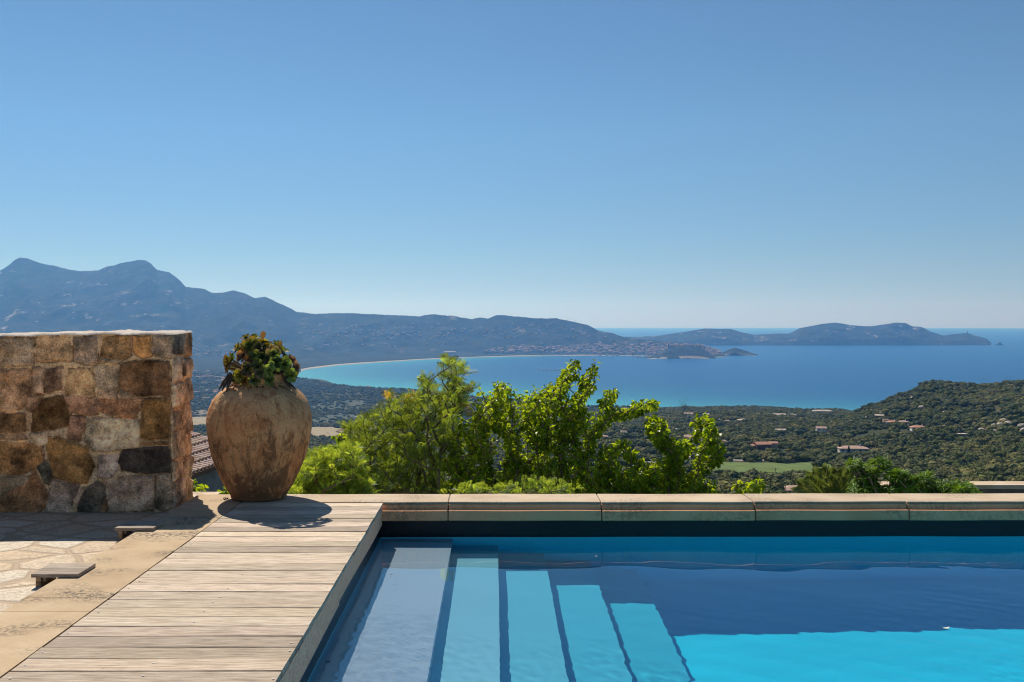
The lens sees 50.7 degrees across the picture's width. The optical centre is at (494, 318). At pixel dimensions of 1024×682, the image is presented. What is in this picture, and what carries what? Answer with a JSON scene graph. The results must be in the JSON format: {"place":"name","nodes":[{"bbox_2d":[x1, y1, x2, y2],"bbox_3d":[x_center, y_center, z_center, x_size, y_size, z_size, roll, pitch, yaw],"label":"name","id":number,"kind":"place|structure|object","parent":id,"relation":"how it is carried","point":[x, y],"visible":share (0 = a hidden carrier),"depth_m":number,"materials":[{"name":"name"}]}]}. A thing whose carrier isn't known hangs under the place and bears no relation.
{"place":"outdoors","nodes":[
{"label":"outdoors","id":0,"kind":"place"},
{"bbox_2d":[0,492,219,611],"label":"paving","id":1,"kind":"structure","parent":0,"point":[31,543],"depth_m":7.66,"materials":[{"name":"beige stone"}]},
{"bbox_2d":[31,563,95,586],"bbox_3d":[-2.543,1.520,6.391,0.272,0.082,0.275,0,0,0],"label":"duckboard","id":2,"kind":"object","parent":1,"relation":"on","point":[47,573],"visible":1,"depth_m":6.34,"materials":[{"name":"brown wood"}]},
{"bbox_2d":[115,521,164,538],"bbox_3d":[-2.543,1.520,7.768,0.272,0.082,0.275,0,0,0],"label":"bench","id":3,"kind":"object","parent":1,"relation":"on","point":[126,528],"visible":1,"depth_m":7.68,"materials":[{"name":"brown wood"}]},
{"bbox_2d":[192,417,205,424],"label":"dry field","id":4,"kind":"structure","parent":0,"point":[198,420],"depth_m":2089.75,"materials":[{"name":"beige soil"}]},
{"bbox_2d":[192,410,207,414],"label":"fallow field","id":5,"kind":"structure","parent":0,"point":[201,412],"depth_m":2371.10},
{"bbox_2d":[311,427,353,436],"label":"hay field","id":6,"kind":"structure","parent":0,"point":[325,431],"depth_m":1700.35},
{"bbox_2d":[312,414,361,422],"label":"old pasture","id":7,"kind":"structure","parent":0,"point":[332,416],"depth_m":2218.04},
{"bbox_2d":[311,400,376,410],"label":"pasture","id":8,"kind":"structure","parent":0,"point":[355,402],"depth_m":2704.53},
{"bbox_2d":[0,258,725,371],"bbox_3d":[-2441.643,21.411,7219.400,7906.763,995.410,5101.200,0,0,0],"label":"mountain range","id":9,"kind":"structure","parent":0,"point":[140,295],"depth_m":7492.27,"materials":[{"name":"stone"}]},
{"bbox_2d":[484,341,721,355],"bbox_3d":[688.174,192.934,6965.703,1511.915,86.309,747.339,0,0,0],"label":"town quarter","id":10,"kind":"object","parent":9,"relation":"on","point":[653,350],"visible":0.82,"depth_m":7083.51,"materials":[{"name":"beige stone"}]},
{"bbox_2d":[0,0,1023,327],"label":"sky","id":11,"kind":"structure","parent":0,"point":[593,163],"materials":[{"name":"blue"}]},
{"bbox_2d":[191,373,1023,473],"bbox_3d":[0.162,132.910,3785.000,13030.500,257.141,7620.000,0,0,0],"label":"ground","id":12,"kind":"structure","parent":0,"point":[871,431],"depth_m":868.58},
{"bbox_2d":[191,478,208,491],"bbox_3d":[-3.266,3.106,11.783,0.338,2.796,0.605,0,0,0],"label":"citrus bush","id":13,"kind":"object","parent":12,"relation":"on","point":[199,487],"visible":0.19,"depth_m":11.69,"materials":[{"name":"green plant"}]},
{"bbox_2d":[189,431,224,491],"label":"tiled house","id":14,"kind":"structure","parent":12,"relation":"on","point":[204,471],"depth_m":25.96,"materials":[{"name":"tile"}]},
{"bbox_2d":[216,486,228,493],"bbox_3d":[-2.959,3.180,11.976,0.288,2.647,0.354,0,0,0],"label":"fern sprig","id":15,"kind":"object","parent":12,"relation":"on","point":[225,491],"visible":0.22,"depth_m":12.01,"materials":[{"name":"plant"}]},
{"bbox_2d":[287,438,378,493],"bbox_3d":[-1.853,2.908,12.211,1.251,3.189,1.467,0,0,0],"label":"bush","id":16,"kind":"object","parent":12,"relation":"on","point":[342,468],"visible":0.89,"depth_m":11.87,"materials":[{"name":"green plant"}]},
{"bbox_2d":[331,433,346,445],"bbox_3d":[-1.731,2.904,12.470,0.341,3.196,0.220,0,0,15],"label":"yellow shoot","id":17,"kind":"object","parent":12,"relation":"on","point":[338,439],"visible":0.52,"depth_m":12.45,"materials":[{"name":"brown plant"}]},
{"bbox_2d":[335,352,480,493],"bbox_3d":[-1.166,2.563,14.028,2.050,4.287,2.071,0,0,0],"label":"acacia tree","id":18,"kind":"object","parent":12,"relation":"on","point":[404,449],"visible":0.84,"depth_m":13.64,"materials":[{"name":"green plant"}]},
{"bbox_2d":[437,473,583,493],"bbox_3d":[0.165,2.845,11.309,1.572,2.509,0.958,0,0,0],"label":"bush","id":19,"kind":"object","parent":12,"relation":"on","point":[533,486],"visible":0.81,"depth_m":11.19,"materials":[{"name":"green plant"}]},
{"bbox_2d":[439,359,660,494],"bbox_3d":[0.757,2.714,14.044,2.999,4.386,1.958,0,0,0],"label":"mulberry tree","id":20,"kind":"object","parent":12,"relation":"on","point":[572,428],"visible":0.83,"depth_m":13.62,"materials":[{"name":"green plant"}]},
{"bbox_2d":[591,411,726,493],"bbox_3d":[2.106,2.998,13.839,1.807,3.604,1.449,0,0,0],"label":"mulberry tree","id":21,"kind":"object","parent":12,"relation":"on","point":[640,477],"visible":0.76,"depth_m":13.55,"materials":[{"name":"green plant"}]},
{"bbox_2d":[679,400,688,411],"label":"bare tree","id":22,"kind":"object","parent":12,"relation":"on","point":[684,407],"visible":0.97,"depth_m":1797.17,"materials":[{"name":"green plant"}]},
{"bbox_2d":[701,472,715,479],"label":"oak tree","id":23,"kind":"object","parent":12,"relation":"on","point":[712,477],"visible":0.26,"depth_m":479.42,"materials":[{"name":"green plant"}]},
{"bbox_2d":[703,480,718,488],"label":"oak tree","id":24,"kind":"object","parent":12,"relation":"on","point":[707,481],"visible":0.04,"depth_m":380.48,"materials":[{"name":"green plant"}]},
{"bbox_2d":[713,473,733,478],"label":"oak tree","id":25,"kind":"object","parent":12,"relation":"on","point":[725,475],"visible":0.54,"depth_m":482.60,"materials":[{"name":"green plant"}]},
{"bbox_2d":[716,480,740,491],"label":"oak tree","id":26,"kind":"object","parent":12,"relation":"on","point":[727,486],"visible":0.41,"depth_m":340.16,"materials":[{"name":"green plant"}]},
{"bbox_2d":[721,470,743,477],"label":"oak tree","id":27,"kind":"object","parent":12,"relation":"on","point":[734,473],"visible":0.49,"depth_m":487.56,"materials":[{"name":"green plant"}]},
{"bbox_2d":[731,476,766,493],"bbox_3d":[2.984,3.267,12.639,0.420,2.859,0.506,0,0,25],"label":"mulberry sapling","id":28,"kind":"object","parent":12,"relation":"on","point":[753,487],"visible":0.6,"depth_m":12.56,"materials":[{"name":"green plant"}]},
{"bbox_2d":[740,476,757,482],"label":"oak tree","id":29,"kind":"object","parent":12,"relation":"on","point":[746,479],"visible":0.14,"depth_m":424.54,"materials":[{"name":"green plant"}]},
{"bbox_2d":[752,440,771,449],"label":"house","id":30,"kind":"structure","parent":12,"relation":"on","point":[764,445],"depth_m":750.15,"materials":[{"name":"pink stone"}]},
{"bbox_2d":[765,483,773,490],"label":"oak tree","id":31,"kind":"object","parent":12,"relation":"on","point":[768,487],"visible":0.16,"depth_m":365.13,"materials":[{"name":"green plant"}]},
{"bbox_2d":[770,441,777,448],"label":"house","id":32,"kind":"structure","parent":12,"relation":"on","point":[774,444],"depth_m":759.29,"materials":[{"name":"tile"}]},
{"bbox_2d":[765,483,783,490],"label":"oak tree","id":33,"kind":"object","parent":12,"relation":"on","point":[774,488],"visible":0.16,"depth_m":364.62,"materials":[{"name":"green plant"}]},
{"bbox_2d":[761,489,789,493],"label":"oak tree","id":34,"kind":"object","parent":12,"relation":"on","point":[779,491],"visible":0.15,"depth_m":321.03,"materials":[{"name":"green plant"}]},
{"bbox_2d":[767,477,784,484],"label":"oak tree","id":35,"kind":"object","parent":12,"relation":"on","point":[775,479],"visible":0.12,"depth_m":388.29,"materials":[{"name":"green plant"}]},
{"bbox_2d":[770,482,785,488],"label":"oak tree","id":36,"kind":"object","parent":12,"relation":"on","point":[779,485],"visible":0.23,"depth_m":377.11,"materials":[{"name":"green plant"}]},
{"bbox_2d":[772,471,791,477],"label":"oak tree","id":37,"kind":"object","parent":12,"relation":"on","point":[787,473],"visible":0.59,"depth_m":492.58,"materials":[{"name":"green plant"}]},
{"bbox_2d":[779,478,789,484],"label":"oak tree","id":38,"kind":"object","parent":12,"relation":"on","point":[786,482],"visible":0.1,"depth_m":446.06,"materials":[{"name":"green plant"}]},
{"bbox_2d":[783,485,796,492],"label":"house","id":39,"kind":"structure","parent":12,"relation":"on","point":[788,488],"depth_m":377.25,"materials":[{"name":"pink tile"}]},
{"bbox_2d":[787,469,806,473],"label":"oak tree","id":40,"kind":"object","parent":12,"relation":"on","point":[795,471],"visible":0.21,"depth_m":512.82,"materials":[{"name":"green plant"}]},
{"bbox_2d":[790,472,804,478],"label":"oak tree","id":41,"kind":"object","parent":12,"relation":"on","point":[794,474],"visible":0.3,"depth_m":489.21,"materials":[{"name":"green plant"}]},
{"bbox_2d":[791,476,805,484],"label":"oak tree","id":42,"kind":"object","parent":12,"relation":"on","point":[797,478],"visible":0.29,"depth_m":386.57,"materials":[{"name":"green plant"}]},
{"bbox_2d":[815,426,826,432],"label":"house","id":43,"kind":"structure","parent":12,"relation":"on","point":[820,428],"depth_m":937.49,"materials":[{"name":"pink tile"}]},
{"bbox_2d":[812,410,832,412],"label":"house","id":44,"kind":"structure","parent":12,"relation":"on","point":[823,411],"depth_m":1673.19,"materials":[{"name":"tile"}]},
{"bbox_2d":[790,461,856,492],"bbox_3d":[4.817,4.456,15.554,1.188,4.879,1.424,0,0,0],"label":"palm tree","id":45,"kind":"object","parent":12,"relation":"on","point":[824,479],"visible":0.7,"depth_m":15.26,"materials":[{"name":"plant"}]},
{"bbox_2d":[837,444,868,452],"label":"house","id":46,"kind":"structure","parent":12,"relation":"on","point":[843,449],"depth_m":732.01,"materials":[{"name":"pink tile"}]},
{"bbox_2d":[844,454,891,493],"bbox_3d":[4.193,2.895,12.096,0.544,2.799,1.140,0,0,17],"label":"glossy shrub","id":47,"kind":"object","parent":12,"relation":"on","point":[866,481],"visible":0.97,"depth_m":11.78,"materials":[{"name":"green plant"}]},
{"bbox_2d":[909,424,924,430],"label":"house","id":48,"kind":"structure","parent":12,"relation":"on","point":[914,427],"depth_m":822.27,"materials":[{"name":"pink tile"}]},
{"bbox_2d":[907,461,931,469],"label":"oak tree","id":49,"kind":"object","parent":12,"relation":"on","point":[915,465],"visible":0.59,"depth_m":532.88,"materials":[{"name":"green plant"}]},
{"bbox_2d":[879,466,983,493],"bbox_3d":[4.885,2.935,11.999,1.480,2.719,1.175,0,0,0],"label":"glossy shrub","id":50,"kind":"object","parent":12,"relation":"on","point":[902,481],"visible":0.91,"depth_m":11.60,"materials":[{"name":"green plant"}]},
{"bbox_2d":[932,471,948,480],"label":"oak tree","id":51,"kind":"object","parent":12,"relation":"on","point":[940,475],"visible":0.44,"depth_m":452.82,"materials":[{"name":"green plant"}]},
{"bbox_2d":[938,466,959,472],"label":"oak tree","id":52,"kind":"object","parent":12,"relation":"on","point":[943,468],"visible":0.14,"depth_m":472.40,"materials":[{"name":"green plant"}]},
{"bbox_2d":[942,470,957,474],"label":"oak tree","id":53,"kind":"object","parent":12,"relation":"on","point":[950,472],"visible":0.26,"depth_m":462.91,"materials":[{"name":"green plant"}]},
{"bbox_2d":[880,481,1023,493],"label":"terrace wall","id":54,"kind":"structure","parent":12,"relation":"on","point":[986,487],"depth_m":20.06,"materials":[{"name":"stone"}]},
{"bbox_2d":[946,473,973,477],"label":"oak tree","id":55,"kind":"object","parent":12,"relation":"on","point":[960,475],"visible":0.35,"depth_m":447.42,"materials":[{"name":"green plant"}]},
{"bbox_2d":[960,463,975,467],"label":"oak tree","id":56,"kind":"object","parent":12,"relation":"on","point":[966,465],"visible":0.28,"depth_m":491.48,"materials":[{"name":"green plant"}]},
{"bbox_2d":[957,467,981,472],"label":"oak tree","id":57,"kind":"object","parent":12,"relation":"on","point":[968,469],"visible":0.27,"depth_m":470.43,"materials":[{"name":"green plant"}]},
{"bbox_2d":[959,475,988,480],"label":"oak tree","id":58,"kind":"object","parent":12,"relation":"on","point":[969,478],"visible":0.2,"depth_m":406.50,"materials":[{"name":"green plant"}]},
{"bbox_2d":[972,474,988,480],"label":"oak tree","id":59,"kind":"object","parent":12,"relation":"on","point":[983,476],"visible":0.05,"depth_m":421.16,"materials":[{"name":"green plant"}]},
{"bbox_2d":[972,471,994,477],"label":"oak tree","id":60,"kind":"object","parent":12,"relation":"on","point":[976,473],"visible":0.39,"depth_m":448.73,"materials":[{"name":"green plant"}]},
{"bbox_2d":[974,460,992,464],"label":"oak tree","id":61,"kind":"object","parent":12,"relation":"on","point":[982,462],"visible":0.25,"depth_m":513.60,"materials":[{"name":"green plant"}]},
{"bbox_2d":[985,458,1002,462],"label":"oak tree","id":62,"kind":"object","parent":12,"relation":"on","point":[992,460],"visible":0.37,"depth_m":511.60,"materials":[{"name":"green plant"}]},
{"bbox_2d":[978,418,1012,430],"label":"granite outcrop","id":63,"kind":"object","parent":12,"relation":"on","point":[1007,421],"visible":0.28,"depth_m":777.70,"materials":[{"name":"grey stone"}]},
{"bbox_2d":[988,471,1004,480],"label":"oak tree","id":64,"kind":"object","parent":12,"relation":"on","point":[998,476],"visible":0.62,"depth_m":446.39,"materials":[{"name":"green plant"}]},
{"bbox_2d":[984,462,1009,472],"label":"oak tree","id":65,"kind":"object","parent":12,"relation":"on","point":[999,467],"visible":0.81,"depth_m":478.23,"materials":[{"name":"green plant"}]},
{"bbox_2d":[1008,462,1023,467],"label":"oak tree","id":66,"kind":"object","parent":12,"relation":"on","point":[1015,465],"visible":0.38,"depth_m":491.26,"materials":[{"name":"green plant"}]},
{"bbox_2d":[1015,465,1023,470],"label":"oak tree","id":67,"kind":"object","parent":12,"relation":"on","point":[1019,467],"visible":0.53,"depth_m":475.95,"materials":[{"name":"green plant"}]},
{"bbox_2d":[1016,468,1023,475],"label":"oak tree","id":68,"kind":"object","parent":12,"relation":"on","point":[1020,472],"visible":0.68,"depth_m":453.97,"materials":[{"name":"green plant"}]},
{"bbox_2d":[297,328,1023,410],"bbox_3d":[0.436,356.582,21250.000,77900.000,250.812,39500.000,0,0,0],"label":"sea","id":69,"kind":"structure","parent":0,"point":[850,377],"depth_m":4695.43,"materials":[{"name":"liquid"}]},
{"bbox_2d":[300,520,1023,681],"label":"pool basin","id":70,"kind":"object","parent":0,"point":[823,527],"depth_m":8.86,"materials":[{"name":"blue tile"}]},
{"bbox_2d":[242,493,1023,520],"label":"pool coping","id":71,"kind":"object","parent":70,"relation":"on","point":[693,507],"visible":0.91,"depth_m":8.83,"materials":[{"name":"stone"}]},
{"bbox_2d":[206,374,311,501],"bbox_3d":[-1.959,0.978,9.033,0.870,1.044,0.868,0,0,0],"label":"terracotta jar","id":72,"kind":"object","parent":71,"relation":"on","point":[259,438],"visible":0.85,"depth_m":8.72,"materials":[{"name":"ceramic"}]},
{"bbox_2d":[219,331,299,396],"bbox_3d":[-1.928,0.375,8.970,0.657,0.539,0.643,0,0,0],"label":"succulent plant","id":73,"kind":"object","parent":72,"relation":"in","point":[263,359],"visible":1,"depth_m":8.81,"materials":[{"name":"green plant"}]},
{"bbox_2d":[304,534,1023,681],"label":"pool water","id":74,"kind":"structure","parent":70,"relation":"in","point":[679,608],"depth_m":6.56,"materials":[{"name":"blue liquid"}]},
{"bbox_2d":[646,346,715,358],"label":"citadel hill","id":75,"kind":"structure","parent":0,"point":[690,352],"depth_m":6296.47,"materials":[{"name":"stone"}]},
{"bbox_2d":[667,341,705,348],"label":"citadel","id":76,"kind":"structure","parent":75,"relation":"on","point":[687,345],"depth_m":6413.08,"materials":[{"name":"stone"}]},
{"bbox_2d":[722,348,757,355],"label":"cape","id":77,"kind":"object","parent":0,"point":[735,352],"visible":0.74,"depth_m":6791.23,"materials":[{"name":"stone"}]},
{"bbox_2d":[706,462,830,474],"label":"meadow","id":78,"kind":"structure","parent":0,"point":[738,467],"depth_m":610.64,"materials":[{"name":"green plant"}]},
{"bbox_2d":[628,323,990,345],"bbox_3d":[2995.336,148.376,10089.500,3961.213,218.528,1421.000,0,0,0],"label":"headland","id":79,"kind":"structure","parent":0,"point":[846,334],"depth_m":9590.57,"materials":[{"name":"stone"}]},
{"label":"terrace base","id":80,"kind":"structure","parent":0,"visible":0},
{"bbox_2d":[0,329,194,512],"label":"stone wall","id":81,"kind":"structure","parent":80,"relation":"on","point":[91,421],"depth_m":8.84,"materials":[{"name":"stone"}]},
{"bbox_2d":[0,494,241,677],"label":"kerb strip","id":82,"kind":"object","parent":80,"relation":"on","point":[37,620],"visible":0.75,"depth_m":6.12,"materials":[{"name":"stone"}]},
{"bbox_2d":[0,503,382,681],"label":"wooden deck","id":83,"kind":"structure","parent":80,"relation":"on","point":[247,592],"depth_m":5.64,"materials":[{"name":"brown wood"}]}
]}

